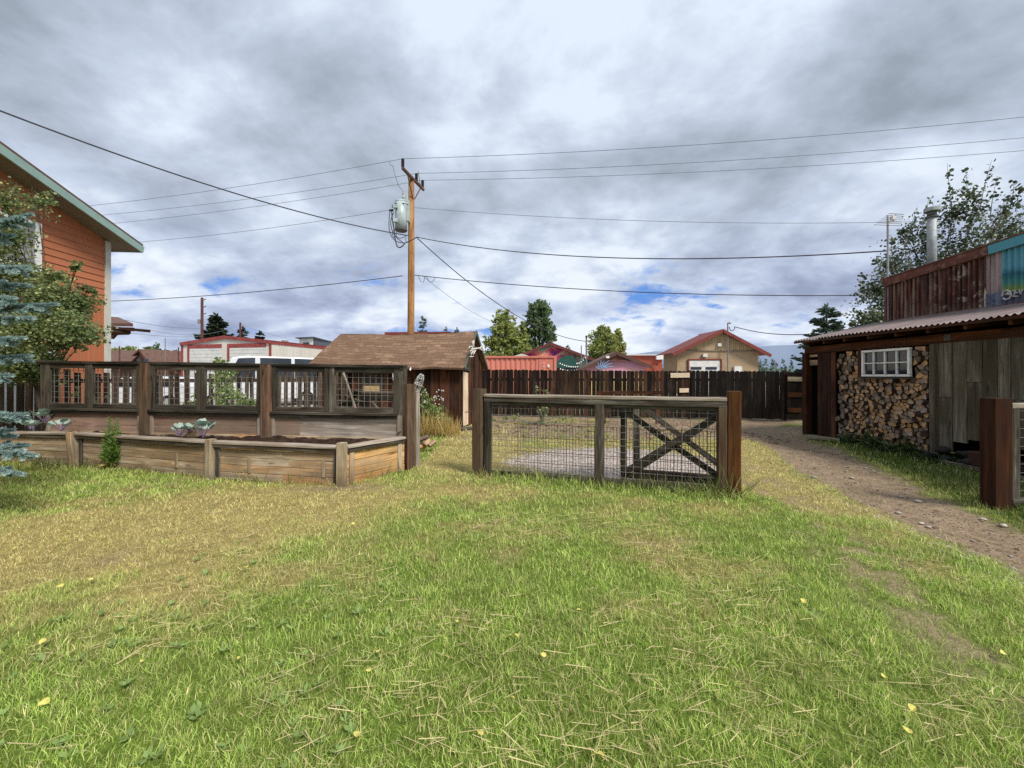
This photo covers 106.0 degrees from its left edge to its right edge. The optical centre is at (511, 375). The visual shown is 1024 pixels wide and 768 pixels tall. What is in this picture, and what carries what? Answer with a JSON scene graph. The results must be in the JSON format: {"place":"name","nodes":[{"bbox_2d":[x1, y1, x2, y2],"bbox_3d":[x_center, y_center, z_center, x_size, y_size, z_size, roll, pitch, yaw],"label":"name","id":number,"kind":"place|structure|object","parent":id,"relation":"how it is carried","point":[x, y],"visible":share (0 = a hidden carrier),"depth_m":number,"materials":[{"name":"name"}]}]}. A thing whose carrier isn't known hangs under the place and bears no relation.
{"place":"outdoors","nodes":[
{"label":"outdoors","id":0,"kind":"place"},
{"bbox_2d":[111,317,150,338],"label":"log building","id":1,"kind":"structure","parent":0,"point":[128,328],"depth_m":16.95,"materials":[{"name":"brown"}]},
{"bbox_2d":[119,275,402,300],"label":"power line","id":2,"kind":"object","parent":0,"point":[265,290],"visible":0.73,"depth_m":18.68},
{"bbox_2d":[295,337,331,345],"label":"flat roof building","id":3,"kind":"structure","parent":0,"point":[313,341],"depth_m":59.92,"materials":[{"name":"white paint"}]},
{"bbox_2d":[385,332,451,334],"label":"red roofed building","id":4,"kind":"structure","parent":0,"point":[393,333],"depth_m":37.95,"materials":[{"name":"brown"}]},
{"bbox_2d":[420,408,465,436],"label":"tall dry grass","id":5,"kind":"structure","parent":0,"point":[448,428],"depth_m":9.43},
{"bbox_2d":[0,419,1023,767],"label":"lawn grass","id":6,"kind":"structure","parent":0,"point":[910,471],"depth_m":2.41,"materials":[{"name":"plant"}]},
{"bbox_2d":[34,697,49,708],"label":"fallen leaf","id":7,"kind":"object","parent":6,"relation":"on","point":[44,701],"visible":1,"depth_m":1.70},
{"bbox_2d":[934,446,951,453],"bbox_3d":[7.361,1.272,6.580,0.176,0.138,0.203,9,5,11],"label":"dark stone","id":8,"kind":"object","parent":6,"relation":"on","point":[942,449],"visible":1,"depth_m":6.54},
{"bbox_2d":[0,377,1023,767],"bbox_3d":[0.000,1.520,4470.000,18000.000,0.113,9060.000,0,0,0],"label":"ground","id":9,"kind":"structure","parent":0,"point":[768,429],"depth_m":2.43,"materials":[{"name":"plant"}]},
{"bbox_2d":[0,211,59,477],"bbox_3d":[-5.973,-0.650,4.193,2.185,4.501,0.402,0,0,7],"label":"blue spruce","id":10,"kind":"object","parent":9,"relation":"on","point":[9,304],"visible":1,"depth_m":4.12,"materials":[{"name":"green plant"}]},
{"bbox_2d":[0,176,117,408],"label":"aspen tree","id":11,"kind":"object","parent":9,"relation":"on","point":[65,328],"visible":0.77,"depth_m":7.32,"materials":[{"name":"green plant"}]},
{"bbox_2d":[0,141,144,430],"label":"orange house","id":12,"kind":"structure","parent":9,"relation":"on","point":[91,238],"depth_m":10.10,"materials":[{"name":"paint"}]},
{"bbox_2d":[0,211,41,271],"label":"window","id":13,"kind":"structure","parent":12,"relation":"in","point":[38,260],"depth_m":9.29,"materials":[{"name":"white paint"}]},
{"bbox_2d":[0,347,54,430],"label":"garage door","id":14,"kind":"structure","parent":12,"relation":"in","point":[5,384],"depth_m":8.74,"materials":[{"name":"white paint"}]},
{"bbox_2d":[69,386,110,403],"bbox_3d":[-9.004,0.863,8.223,0.914,1.280,0.293,0,0,0],"label":"shrub","id":15,"kind":"object","parent":9,"relation":"on","point":[76,394],"visible":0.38,"depth_m":8.21,"materials":[{"name":"green plant"}]},
{"bbox_2d":[98,417,121,468],"bbox_3d":[-6.367,1.069,6.119,0.348,0.866,0.287,0,0,14],"label":"tall weed","id":16,"kind":"object","parent":9,"relation":"on","point":[112,448],"visible":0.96,"depth_m":6.10,"materials":[{"name":"green plant"}]},
{"bbox_2d":[111,349,180,383],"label":"brown house","id":17,"kind":"structure","parent":9,"relation":"on","point":[144,355],"depth_m":61.63,"materials":[{"name":"wood"}]},
{"bbox_2d":[111,376,193,404],"bbox_3d":[-16.612,0.770,17.491,4.376,1.460,1.850,0,0,-12],"label":"white car","id":18,"kind":"object","parent":9,"relation":"on","point":[166,393],"visible":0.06,"depth_m":16.88,"materials":[{"name":"paint"}]},
{"bbox_2d":[142,342,164,349],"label":"broadleaf tree","id":19,"kind":"object","parent":9,"relation":"on","point":[153,347],"visible":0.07,"depth_m":74.94,"materials":[{"name":"green plant"}]},
{"bbox_2d":[0,369,347,430],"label":"picket fence","id":20,"kind":"object","parent":9,"relation":"on","point":[24,397],"visible":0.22,"depth_m":8.69,"materials":[{"name":"wood"}]},
{"bbox_2d":[198,297,206,338],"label":"pole","id":21,"kind":"object","parent":9,"relation":"on","point":[201,321],"visible":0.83,"depth_m":45.92,"materials":[{"name":"brown wood"}]},
{"bbox_2d":[0,413,405,487],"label":"raised bed","id":22,"kind":"object","parent":9,"relation":"on","point":[316,443],"visible":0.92,"depth_m":6.02,"materials":[{"name":"brown wood"}]},
{"bbox_2d":[21,420,41,430],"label":"kale plant","id":23,"kind":"object","parent":22,"relation":"in","point":[31,423],"visible":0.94,"depth_m":6.74,"materials":[{"name":"green plant"}]},
{"bbox_2d":[29,407,54,422],"bbox_3d":[-8.443,0.720,6.915,0.301,0.290,0.319,0,0,0],"label":"kale plant","id":24,"kind":"object","parent":22,"relation":"in","point":[43,412],"visible":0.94,"depth_m":6.89,"materials":[{"name":"green plant"}]},
{"bbox_2d":[47,418,76,430],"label":"kale plant","id":25,"kind":"object","parent":22,"relation":"in","point":[64,421],"visible":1,"depth_m":6.69,"materials":[{"name":"green plant"}]},
{"bbox_2d":[168,422,188,436],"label":"kale plant","id":26,"kind":"object","parent":22,"relation":"in","point":[180,426],"visible":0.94,"depth_m":6.39,"materials":[{"name":"green plant"}]},
{"bbox_2d":[186,418,215,438],"bbox_3d":[-4.975,0.853,6.164,0.352,0.321,0.399,0,0,0],"label":"kale plant","id":27,"kind":"object","parent":22,"relation":"in","point":[203,423],"visible":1,"depth_m":6.17,"materials":[{"name":"green plant"}]},
{"bbox_2d":[177,312,234,373],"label":"spruce tree","id":28,"kind":"object","parent":9,"relation":"on","point":[216,323],"visible":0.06,"depth_m":51.42,"materials":[{"name":"green plant"}]},
{"bbox_2d":[34,360,406,458],"bbox_3d":[-5.201,0.612,6.631,7.061,1.777,0.207,0,0,7],"label":"fence","id":29,"kind":"object","parent":9,"relation":"on","point":[266,408],"visible":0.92,"depth_m":6.58,"materials":[{"name":"brown wood"}]},
{"bbox_2d":[207,357,255,405],"bbox_3d":[-5.981,0.542,8.198,1.355,1.924,0.747,0,0,18],"label":"rose shrub","id":30,"kind":"object","parent":9,"relation":"on","point":[230,393],"visible":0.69,"depth_m":8.19,"materials":[{"name":"green plant"}]},
{"bbox_2d":[237,326,249,337],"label":"spruce tree","id":31,"kind":"object","parent":9,"relation":"on","point":[246,332],"visible":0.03,"depth_m":59.88,"materials":[{"name":"green plant"}]},
{"bbox_2d":[179,335,326,378],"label":"metal workshop","id":32,"kind":"structure","parent":9,"relation":"on","point":[224,347],"depth_m":33.21,"materials":[{"name":"red paint"}]},
{"bbox_2d":[190,356,316,405],"bbox_3d":[-12.357,0.285,19.209,5.646,2.430,2.050,0,0,-38],"label":"white van","id":33,"kind":"object","parent":9,"relation":"on","point":[269,360],"visible":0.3,"depth_m":18.75,"materials":[{"name":"paint"}]},
{"bbox_2d":[359,391,392,407],"bbox_3d":[-2.816,0.921,8.314,1.104,1.158,0.579,0,0,6],"label":"timber bench","id":34,"kind":"object","parent":9,"relation":"on","point":[384,397],"visible":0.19,"depth_m":8.04,"materials":[{"name":"grey wood"}]},
{"bbox_2d":[0,447,760,498],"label":"uncut grass","id":35,"kind":"structure","parent":9,"relation":"on","point":[106,463],"depth_m":5.25,"materials":[{"name":"plant"}]},
{"bbox_2d":[309,330,487,428],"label":"garden shed","id":36,"kind":"structure","parent":9,"relation":"on","point":[448,365],"depth_m":10.96,"materials":[{"name":"brown"}]},
{"bbox_2d":[362,373,381,390],"bbox_3d":[-3.934,0.225,10.817,0.590,0.600,0.032,0,0,8],"label":"window","id":37,"kind":"structure","parent":36,"relation":"in","point":[376,378],"depth_m":10.81,"materials":[{"name":"grey wood"}]},
{"bbox_2d":[463,372,467,425],"bbox_3d":[-1.361,0.660,11.122,0.030,1.560,0.580,0,0,10],"label":"door","id":38,"kind":"structure","parent":36,"relation":"in","point":[465,375],"depth_m":11.14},
{"bbox_2d":[468,341,484,356],"bbox_3d":[-1.006,-0.732,11.061,0.075,0.484,1.628,0,0,10],"label":"antler","id":39,"kind":"object","parent":36,"relation":"attached to","point":[473,350],"visible":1,"depth_m":10.64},
{"bbox_2d":[402,384,415,469],"bbox_3d":[-1.661,0.895,6.201,0.171,1.511,0.170,0,0,38],"label":"gate post","id":40,"kind":"object","parent":9,"relation":"on","point":[409,425],"visible":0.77,"depth_m":6.13,"materials":[{"name":"brown wood"}]},
{"bbox_2d":[401,158,424,333],"bbox_3d":[-4.410,-3.829,17.017,0.411,10.658,1.966,0,0,18],"label":"utility pole","id":41,"kind":"object","parent":9,"relation":"on","point":[412,180],"visible":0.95,"depth_m":16.88,"materials":[{"name":"brown wood"}]},
{"bbox_2d":[0,110,407,235],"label":"power line","id":42,"kind":"object","parent":41,"relation":"attached to","point":[181,175],"visible":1,"depth_m":11.22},
{"bbox_2d":[90,159,399,205],"bbox_3d":[-18.039,-9.169,19.401,27.756,0.608,0.018,0,0,14],"label":"power line","id":43,"kind":"object","parent":41,"relation":"attached to","point":[251,184],"visible":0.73,"depth_m":17.93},
{"bbox_2d":[106,173,414,214],"bbox_3d":[-17.939,-9.128,20.451,28.022,0.555,0.018,0,0,13],"label":"power line","id":44,"kind":"object","parent":41,"relation":"attached to","point":[259,197],"visible":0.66,"depth_m":19.11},
{"bbox_2d":[120,180,420,222],"bbox_3d":[-18.046,-8.845,20.963,28.503,0.400,0.018,0,0,13],"label":"power line","id":45,"kind":"object","parent":41,"relation":"attached to","point":[264,205],"visible":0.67,"depth_m":19.77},
{"bbox_2d":[389,165,416,247],"bbox_3d":[-4.702,-7.222,16.662,1.201,3.548,0.700,0,0,-15],"label":"transformer","id":46,"kind":"object","parent":41,"relation":"attached to","point":[401,219],"visible":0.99,"depth_m":16.49,"materials":[{"name":"grey paint"}]},
{"bbox_2d":[144,210,387,241],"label":"power line","id":47,"kind":"object","parent":46,"relation":"attached to","point":[272,227],"visible":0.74,"depth_m":17.97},
{"bbox_2d":[415,275,883,295],"bbox_3d":[5.532,-3.575,14.899,20.118,1.727,0.031,0,0,12],"label":"power line","id":48,"kind":"object","parent":41,"relation":"attached to","point":[648,292],"visible":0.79,"depth_m":14.90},
{"bbox_2d":[417,237,886,258],"bbox_3d":[2.486,-4.564,13.200,15.360,3.088,0.031,0,0,30],"label":"power line","id":49,"kind":"object","parent":41,"relation":"attached to","point":[673,258],"visible":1,"depth_m":11.64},
{"bbox_2d":[404,117,1021,158],"bbox_3d":[8.901,-9.368,15.007,27.010,0.766,0.018,0,0,5],"label":"power line","id":50,"kind":"object","parent":41,"relation":"attached to","point":[718,143],"visible":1,"depth_m":15.07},
{"bbox_2d":[414,207,1021,222],"bbox_3d":[7.801,-6.652,15.699,24.410,1.518,0.018,0,0,6],"label":"power line","id":51,"kind":"object","parent":41,"relation":"attached to","point":[672,221],"visible":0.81,"depth_m":15.88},
{"bbox_2d":[417,137,1023,173],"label":"power line","id":52,"kind":"object","parent":41,"relation":"attached to","point":[729,160],"visible":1,"depth_m":15.91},
{"bbox_2d":[458,150,1023,179],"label":"power line","id":53,"kind":"object","parent":41,"relation":"attached to","point":[741,169],"visible":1,"depth_m":16.32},
{"bbox_2d":[415,392,419,466],"bbox_3d":[-1.560,0.965,6.359,0.082,1.370,0.080,0,0,-21],"label":"thin post","id":54,"kind":"object","parent":9,"relation":"on","point":[417,401],"visible":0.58,"depth_m":6.33,"materials":[{"name":"grey wood"}]},
{"bbox_2d":[0,469,836,767],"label":"lawn weeds","id":55,"kind":"object","parent":9,"relation":"on","point":[190,711],"visible":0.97,"depth_m":1.83,"materials":[{"name":"green plant"}]},
{"bbox_2d":[417,315,426,331],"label":"spruce tree","id":56,"kind":"object","parent":9,"relation":"on","point":[424,322],"visible":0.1,"depth_m":59.82,"materials":[{"name":"green plant"}]},
{"bbox_2d":[420,386,453,433],"bbox_3d":[-1.938,0.882,9.830,0.990,1.248,0.723,0,0,0],"label":"shrub","id":57,"kind":"object","parent":9,"relation":"on","point":[425,404],"visible":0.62,"depth_m":9.82,"materials":[{"name":"green plant"}]},
{"bbox_2d":[482,308,528,355],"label":"aspen tree","id":58,"kind":"object","parent":9,"relation":"on","point":[503,339],"visible":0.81,"depth_m":41.37,"materials":[{"name":"green plant"}]},
{"bbox_2d":[2,508,1023,767],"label":"straw litter","id":59,"kind":"object","parent":9,"relation":"on","point":[538,660],"visible":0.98,"depth_m":1.92,"materials":[{"name":"yellow plant"}]},
{"bbox_2d":[485,356,556,394],"bbox_3d":[-0.347,0.180,22.768,6.187,2.540,2.475,0,0,0],"label":"shipping container","id":60,"kind":"object","parent":9,"relation":"on","point":[528,363],"visible":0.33,"depth_m":21.61,"materials":[{"name":"metal"}]},
{"bbox_2d":[513,321,532,355],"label":"aspen tree","id":61,"kind":"object","parent":9,"relation":"on","point":[523,335],"visible":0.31,"depth_m":43.15,"materials":[{"name":"green plant"}]},
{"bbox_2d":[493,413,572,423],"bbox_3d":[0.510,1.382,12.087,2.836,0.333,1.724,0,0,8],"label":"shrub","id":62,"kind":"object","parent":9,"relation":"on","point":[507,418],"visible":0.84,"depth_m":12.27,"materials":[{"name":"green plant"}]},
{"bbox_2d":[522,299,556,348],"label":"cottonwood tree","id":63,"kind":"object","parent":9,"relation":"on","point":[538,308],"visible":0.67,"depth_m":44.93,"materials":[{"name":"green plant"}]},
{"bbox_2d":[535,386,549,421],"bbox_3d":[0.962,0.846,11.795,0.554,1.316,0.495,0,0,0],"label":"sapling","id":64,"kind":"object","parent":9,"relation":"on","point":[544,408],"visible":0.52,"depth_m":11.76,"materials":[{"name":"green plant"}]},
{"bbox_2d":[577,335,591,364],"bbox_3d":[5.331,-0.673,27.641,0.352,4.346,2.062,0,0,42],"label":"service mast","id":65,"kind":"object","parent":9,"relation":"on","point":[586,336],"visible":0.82,"depth_m":27.44,"materials":[{"name":"metal"}]},
{"bbox_2d":[417,238,585,341],"bbox_3d":[0.536,-4.246,22.245,0.038,3.669,14.128,0,0,42],"label":"power line","id":66,"kind":"object","parent":65,"relation":"attached to","point":[486,295],"visible":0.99,"depth_m":20.09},
{"bbox_2d":[585,324,620,358],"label":"aspen tree","id":67,"kind":"object","parent":9,"relation":"on","point":[607,342],"visible":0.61,"depth_m":45.13,"materials":[{"name":"green plant"}]},
{"bbox_2d":[465,389,741,498],"bbox_3d":[1.056,0.922,5.304,3.720,1.455,0.190,0,0,17],"label":"wire panel fence","id":68,"kind":"object","parent":9,"relation":"on","point":[728,432],"visible":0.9,"depth_m":5.18,"materials":[{"name":"brown wood"}]},
{"bbox_2d":[576,351,652,395],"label":"sunset mural house","id":69,"kind":"structure","parent":9,"relation":"on","point":[616,360],"depth_m":25.34,"materials":[{"name":"pink paint"}]},
{"bbox_2d":[614,328,626,354],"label":"aspen tree","id":70,"kind":"object","parent":9,"relation":"on","point":[622,346],"visible":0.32,"depth_m":46.82,"materials":[{"name":"green plant"}]},
{"bbox_2d":[597,391,662,423],"bbox_3d":[3.644,0.982,12.011,1.935,1.037,0.470,0,0,13],"label":"rail stand","id":71,"kind":"object","parent":9,"relation":"on","point":[656,393],"visible":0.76,"depth_m":11.94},
{"bbox_2d":[482,369,801,420],"bbox_3d":[4.132,0.629,13.618,12.306,1.742,0.200,0,0,9],"label":"board fence","id":72,"kind":"object","parent":9,"relation":"on","point":[759,400],"visible":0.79,"depth_m":13.37,"materials":[{"name":"brown wood"}]},
{"bbox_2d":[620,408,715,483],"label":"brace gate","id":73,"kind":"structure","parent":9,"relation":"on","point":[701,425],"depth_m":5.21,"materials":[{"name":"brown wood"}]},
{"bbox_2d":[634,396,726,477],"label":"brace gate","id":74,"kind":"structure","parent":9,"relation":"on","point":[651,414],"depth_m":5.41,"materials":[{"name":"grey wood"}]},
{"bbox_2d":[656,322,771,393],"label":"block garage","id":75,"kind":"structure","parent":9,"relation":"on","point":[722,350],"depth_m":31.98,"materials":[{"name":"beige paint"}]},
{"bbox_2d":[662,357,801,378],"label":"treeline","id":76,"kind":"object","parent":9,"relation":"on","point":[760,367],"visible":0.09,"depth_m":179.73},
{"bbox_2d":[779,302,845,385],"bbox_3d":[12.117,-0.688,15.046,3.155,4.382,3.466,0,0,0],"label":"spruce tree","id":77,"kind":"object","parent":9,"relation":"on","point":[823,323],"visible":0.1,"depth_m":14.94,"materials":[{"name":"green plant"}]},
{"bbox_2d":[804,434,840,441],"bbox_3d":[7.209,1.445,8.925,0.162,0.064,0.783,0,0,-17],"label":"loose board","id":78,"kind":"object","parent":9,"relation":"on","point":[820,437],"visible":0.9,"depth_m":8.91,"materials":[{"name":"grey wood"}]},
{"bbox_2d":[837,429,955,464],"bbox_3d":[7.230,1.362,7.475,0.473,0.529,2.168,0,0,2],"label":"shrub","id":79,"kind":"object","parent":9,"relation":"on","point":[907,448],"visible":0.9,"depth_m":7.33,"materials":[{"name":"green plant"}]},
{"bbox_2d":[794,232,1023,461],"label":"woodshed","id":80,"kind":"object","parent":9,"relation":"on","point":[961,315],"visible":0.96,"depth_m":7.24,"materials":[{"name":"wood"}]},
{"bbox_2d":[817,352,836,437],"bbox_3d":[7.504,0.470,9.195,0.040,2.020,0.526,0,0,0],"label":"board door","id":81,"kind":"structure","parent":80,"relation":"in","point":[826,362],"depth_m":9.18,"materials":[{"name":"wood"}]},
{"bbox_2d":[839,351,928,449],"bbox_3d":[7.600,0.417,7.894,0.632,1.879,2.007,0,0,0],"label":"firewood","id":82,"kind":"object","parent":80,"relation":"in","point":[857,395],"visible":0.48,"depth_m":7.58,"materials":[{"name":"brown wood"}]},
{"bbox_3d":[7.618,0.804,7.046,0.366,0.082,0.089,0,0,0],"label":"firewood log","id":83,"kind":"object","parent":82,"relation":"on","visible":0},
{"bbox_2d":[910,411,925,416],"bbox_3d":[7.468,0.702,7.027,0.373,0.102,0.087,0,0,0],"label":"firewood log","id":84,"kind":"object","parent":83,"relation":"on","point":[916,413],"visible":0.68,"depth_m":7.00,"materials":[{"name":"brown wood"}]},
{"bbox_2d":[857,347,916,378],"bbox_3d":[7.373,-0.242,7.642,0.125,0.615,1.125,0,0,0],"label":"window","id":85,"kind":"structure","parent":80,"relation":"in","point":[895,363],"depth_m":7.62,"materials":[{"name":"white paint"}]},
{"bbox_2d":[874,213,903,320],"bbox_3d":[9.184,-2.675,9.296,1.380,2.715,0.312,0,0,-31],"label":"mast","id":86,"kind":"object","parent":80,"relation":"on","point":[892,218],"visible":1,"depth_m":9.29,"materials":[{"name":"metal"}]},
{"bbox_2d":[923,206,940,263],"bbox_3d":[11.701,-3.514,10.750,0.330,2.320,0.330,0,0,0],"label":"stove pipe","id":87,"kind":"object","parent":80,"relation":"on","point":[932,215],"visible":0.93,"depth_m":10.67,"materials":[{"name":"metal"}]},
{"bbox_2d":[923,451,937,458],"bbox_3d":[7.230,1.380,6.662,0.196,0.142,0.140,1,8,30],"label":"dark stone","id":88,"kind":"object","parent":9,"relation":"on","point":[927,453],"visible":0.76,"depth_m":6.63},
{"bbox_2d":[840,159,1023,328],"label":"aspen tree","id":89,"kind":"object","parent":9,"relation":"on","point":[875,290],"visible":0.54,"depth_m":11.22,"materials":[{"name":"green plant"}]},
{"bbox_2d":[962,457,974,465],"bbox_3d":[7.267,1.373,6.121,0.214,0.155,0.175,4,-8,-35],"label":"dark stone","id":90,"kind":"object","parent":9,"relation":"on","point":[966,461],"visible":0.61,"depth_m":6.09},
{"bbox_2d":[967,451,979,465],"bbox_3d":[7.320,1.300,6.000,0.312,0.200,0.320,0,0,0],"label":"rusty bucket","id":91,"kind":"object","parent":90,"relation":"on","point":[974,457],"visible":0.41,"depth_m":6.00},
{"bbox_2d":[937,459,1023,479],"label":"loose board","id":92,"kind":"object","parent":9,"relation":"on","point":[969,467],"visible":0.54,"depth_m":6.09,"materials":[{"name":"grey wood"}]},
{"bbox_2d":[979,398,1012,510],"bbox_3d":[5.455,0.953,4.351,0.181,1.396,0.180,0,0,10],"label":"gate post","id":93,"kind":"object","parent":9,"relation":"on","point":[996,453],"visible":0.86,"depth_m":4.28,"materials":[{"name":"red wood"}]},
{"bbox_2d":[1012,403,1023,504],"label":"wire gate","id":94,"kind":"structure","parent":93,"relation":"attached to","point":[1016,437],"depth_m":4.31,"materials":[{"name":"grey wood"}]},
{"bbox_3d":[-3.461,1.204,8.315,0.793,0.624,0.927,0,0,0],"label":"timber heap","id":95,"kind":"object","parent":9,"relation":"on","visible":0},
{"bbox_2d":[338,398,362,406],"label":"shrub","id":96,"kind":"object","parent":95,"relation":"on","point":[347,403],"visible":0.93,"depth_m":7.91,"materials":[{"name":"green plant"}]},
{"bbox_2d":[0,0,1023,355],"label":"sky","id":97,"kind":"structure","parent":0,"point":[222,94],"materials":[{"name":"grey"}]},
{"bbox_2d":[516,342,594,393],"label":"mural house","id":98,"kind":"structure","parent":0,"point":[566,356],"depth_m":30.73,"materials":[{"name":"paint"}]},
{"bbox_2d":[557,368,576,392],"bbox_3d":[4.365,0.388,30.601,2.000,1.950,0.500,0,0,3],"label":"dark window","id":99,"kind":"structure","parent":98,"relation":"in","point":[559,369],"depth_m":30.36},
{"bbox_2d":[627,354,662,370],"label":"red flat building","id":100,"kind":"structure","parent":0,"point":[655,362],"depth_m":43.27,"materials":[{"name":"paint"}]},
{"bbox_2d":[637,344,804,369],"bbox_3d":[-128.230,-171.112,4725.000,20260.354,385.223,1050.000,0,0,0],"label":"hills","id":101,"kind":"structure","parent":0,"point":[779,353],"depth_m":4200.00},
{"bbox_2d":[493,420,1023,585],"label":"gravel","id":102,"kind":"structure","parent":0,"point":[662,457],"depth_m":6.56,"materials":[{"name":"gravel"}]},
{"bbox_3d":[7.611,0.023,6.953,0.370,0.080,0.122,0,0,0],"label":"firewood log","id":103,"kind":"object","parent":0,"visible":0},
{"bbox_3d":[7.617,-0.065,6.968,0.360,0.091,0.132,0,0,0],"label":"firewood log","id":104,"kind":"object","parent":103,"relation":"on","visible":0},
{"bbox_2d":[917,364,925,369],"bbox_3d":[7.629,-0.153,7.037,0.367,0.118,0.127,0,0,0],"label":"firewood log","id":105,"kind":"object","parent":104,"relation":"on","point":[921,367],"visible":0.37,"depth_m":7.02,"materials":[{"name":"brown wood"}]},
{"bbox_2d":[914,356,924,362],"bbox_3d":[7.551,-0.290,7.014,0.368,0.126,0.115,0,0,0],"label":"firewood log","id":106,"kind":"object","parent":105,"relation":"on","point":[919,359],"visible":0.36,"depth_m":6.99,"materials":[{"name":"brown wood"}]},
{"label":"firewood log","id":107,"kind":"object","parent":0,"visible":0},
{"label":"firewood log","id":108,"kind":"object","parent":107,"relation":"on","visible":0},
{"bbox_2d":[920,407,928,412],"bbox_3d":[7.588,0.628,6.953,0.367,0.115,0.118,0,0,0],"label":"firewood log","id":109,"kind":"object","parent":108,"relation":"on","point":[924,410],"visible":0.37,"depth_m":6.93,"materials":[{"name":"brown wood"}]},
{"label":"firewood log","id":110,"kind":"object","parent":109,"relation":"on","visible":0},
{"bbox_2d":[917,399,928,404],"bbox_3d":[7.520,0.480,6.949,0.366,0.101,0.105,0,0,0],"label":"firewood log","id":111,"kind":"object","parent":110,"relation":"on","point":[922,402],"visible":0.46,"depth_m":6.93,"materials":[{"name":"brown wood"}]},
{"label":"loose board","id":112,"kind":"object","parent":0,"visible":0},
{"bbox_2d":[345,390,362,398],"bbox_3d":[-3.219,0.390,7.849,0.471,0.219,0.161,0,0,42],"label":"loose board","id":113,"kind":"object","parent":112,"relation":"on","point":[354,393],"visible":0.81,"depth_m":7.77,"materials":[{"name":"plant"}]},
{"bbox_2d":[343,373,355,407],"bbox_3d":[-3.260,0.307,7.749,0.523,0.778,0.044,0,0,38],"label":"loose board","id":114,"kind":"object","parent":113,"relation":"on","point":[349,390],"visible":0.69,"depth_m":7.74,"materials":[{"name":"grey wood"}]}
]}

